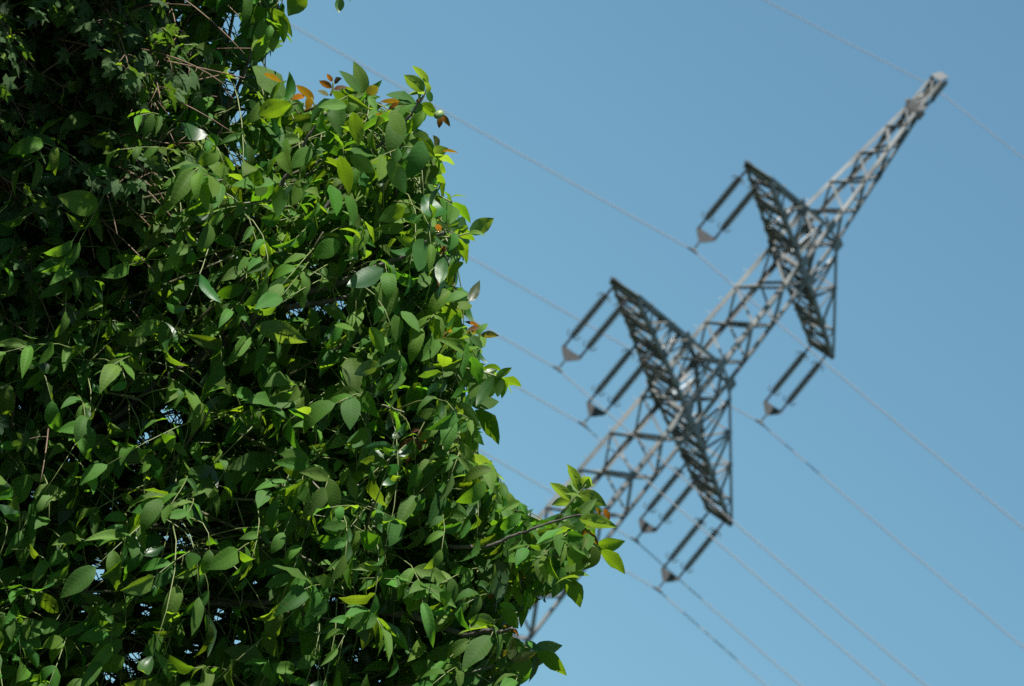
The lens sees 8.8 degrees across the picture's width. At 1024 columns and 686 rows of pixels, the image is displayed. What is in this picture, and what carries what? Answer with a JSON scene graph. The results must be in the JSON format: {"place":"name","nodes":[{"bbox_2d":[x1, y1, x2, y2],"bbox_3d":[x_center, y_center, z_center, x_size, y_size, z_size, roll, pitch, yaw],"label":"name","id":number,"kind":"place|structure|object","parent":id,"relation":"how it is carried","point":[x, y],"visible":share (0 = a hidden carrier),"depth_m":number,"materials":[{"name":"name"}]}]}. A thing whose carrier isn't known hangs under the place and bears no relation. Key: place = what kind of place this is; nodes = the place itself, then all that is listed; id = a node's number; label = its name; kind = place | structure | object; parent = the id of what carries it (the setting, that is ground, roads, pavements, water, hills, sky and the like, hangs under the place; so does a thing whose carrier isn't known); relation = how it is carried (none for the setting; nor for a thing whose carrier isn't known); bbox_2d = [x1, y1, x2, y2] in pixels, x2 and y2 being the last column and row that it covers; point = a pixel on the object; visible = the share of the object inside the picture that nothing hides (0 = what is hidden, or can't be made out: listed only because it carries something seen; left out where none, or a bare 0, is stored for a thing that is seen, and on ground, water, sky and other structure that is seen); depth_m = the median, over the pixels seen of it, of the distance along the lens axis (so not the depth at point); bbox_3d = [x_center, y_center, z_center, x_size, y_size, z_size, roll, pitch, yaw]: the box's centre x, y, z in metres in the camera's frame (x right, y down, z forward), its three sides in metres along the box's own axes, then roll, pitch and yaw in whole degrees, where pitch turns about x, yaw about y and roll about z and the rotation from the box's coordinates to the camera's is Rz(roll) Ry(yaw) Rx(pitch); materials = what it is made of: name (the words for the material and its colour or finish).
{"place":"outdoors","nodes":[
{"label":"outdoors","id":0,"kind":"place"},
{"bbox_2d":[20,0,1023,685],"label":"sky","id":1,"kind":"structure","parent":0,"point":[651,108],"materials":[{"name":"blue"}]},
{"label":"ground","id":2,"kind":"structure","parent":0,"visible":0},
{"bbox_2d":[0,0,250,497],"bbox_3d":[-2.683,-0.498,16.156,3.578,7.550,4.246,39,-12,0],"label":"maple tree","id":3,"kind":"object","parent":2,"relation":"on","point":[86,30],"visible":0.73,"depth_m":15.43,"materials":[{"name":"green plant"}]},
{"bbox_2d":[0,0,624,685],"bbox_3d":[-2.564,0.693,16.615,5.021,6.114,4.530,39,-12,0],"label":"walnut tree","id":4,"kind":"object","parent":2,"relation":"on","point":[306,464],"visible":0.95,"depth_m":15.58,"materials":[{"name":"green plant"}]},
{"bbox_2d":[513,71,947,644],"bbox_3d":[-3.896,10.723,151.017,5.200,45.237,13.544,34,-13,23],"label":"transmission pylon","id":5,"kind":"object","parent":2,"relation":"on","point":[912,108],"visible":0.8,"depth_m":154.00,"materials":[{"name":"metal"}]},
{"bbox_2d":[552,284,630,372],"bbox_3d":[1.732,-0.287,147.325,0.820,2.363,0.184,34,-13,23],"label":"insulator set","id":6,"kind":"object","parent":5,"relation":"hanging from","point":[569,355],"visible":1,"depth_m":147.30,"materials":[{"name":"grey ceramic"}]},
{"bbox_2d":[464,315,926,685],"bbox_3d":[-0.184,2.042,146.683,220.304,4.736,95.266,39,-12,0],"label":"conductor wire","id":7,"kind":"object","parent":6,"relation":"attached to","point":[712,504],"visible":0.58,"depth_m":145.04,"materials":[{"name":"metal"}]},
{"bbox_2d":[578,342,654,428],"bbox_3d":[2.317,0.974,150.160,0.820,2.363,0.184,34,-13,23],"label":"insulator set","id":8,"kind":"object","parent":5,"relation":"hanging from","point":[593,410],"visible":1,"depth_m":150.13,"materials":[{"name":"grey ceramic"}]},
{"bbox_2d":[514,385,884,685],"bbox_3d":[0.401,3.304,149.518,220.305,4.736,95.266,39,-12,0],"label":"conductor wire","id":9,"kind":"object","parent":8,"relation":"attached to","point":[707,533],"visible":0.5,"depth_m":148.23,"materials":[{"name":"metal"}]},
{"bbox_2d":[630,460,703,543],"bbox_3d":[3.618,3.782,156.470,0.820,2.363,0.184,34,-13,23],"label":"insulator set","id":10,"kind":"object","parent":5,"relation":"hanging from","point":[645,527],"visible":0.96,"depth_m":156.44,"materials":[{"name":"grey ceramic"}]},
{"bbox_2d":[478,449,800,685],"bbox_3d":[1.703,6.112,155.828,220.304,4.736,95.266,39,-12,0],"label":"conductor wire","id":11,"kind":"object","parent":10,"relation":"attached to","point":[664,566],"visible":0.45,"depth_m":155.59,"materials":[{"name":"metal"}]},
{"bbox_2d":[652,511,724,592],"bbox_3d":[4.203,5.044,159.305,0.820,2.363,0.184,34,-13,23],"label":"insulator set","id":12,"kind":"object","parent":5,"relation":"hanging from","point":[667,576],"visible":0.95,"depth_m":159.27,"materials":[{"name":"grey ceramic"}]},
{"bbox_2d":[601,556,766,685],"bbox_3d":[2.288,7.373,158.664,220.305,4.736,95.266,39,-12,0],"label":"conductor wire","id":13,"kind":"object","parent":12,"relation":"attached to","point":[698,626],"visible":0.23,"depth_m":158.46,"materials":[{"name":"metal"}]},
{"bbox_2d":[688,167,764,253],"bbox_3d":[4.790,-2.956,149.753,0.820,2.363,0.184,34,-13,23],"label":"insulator set","id":14,"kind":"object","parent":5,"relation":"hanging from","point":[703,236],"visible":1,"depth_m":149.73,"materials":[{"name":"grey ceramic"}]},
{"bbox_2d":[290,24,1023,528],"bbox_3d":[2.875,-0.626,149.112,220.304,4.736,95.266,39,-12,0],"label":"conductor wire","id":15,"kind":"object","parent":14,"relation":"attached to","point":[686,246],"visible":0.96,"depth_m":149.43,"materials":[{"name":"metal"}]},
{"bbox_2d":[755,344,827,425],"bbox_3d":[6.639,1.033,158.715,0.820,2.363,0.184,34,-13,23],"label":"insulator set","id":16,"kind":"object","parent":5,"relation":"hanging from","point":[769,409],"visible":0.99,"depth_m":158.69,"materials":[{"name":"grey ceramic"}]},
{"bbox_2d":[229,118,1023,647],"bbox_3d":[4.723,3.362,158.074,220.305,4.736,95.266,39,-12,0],"label":"conductor wire","id":17,"kind":"object","parent":16,"relation":"attached to","point":[775,436],"visible":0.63,"depth_m":157.82,"materials":[{"name":"metal"}]},
{"bbox_2d":[764,0,1023,158],"bbox_3d":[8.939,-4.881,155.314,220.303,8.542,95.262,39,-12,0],"label":"earth wire","id":18,"kind":"object","parent":5,"relation":"attached to","point":[898,69],"visible":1,"depth_m":156.03,"materials":[{"name":"metal"}]}
]}

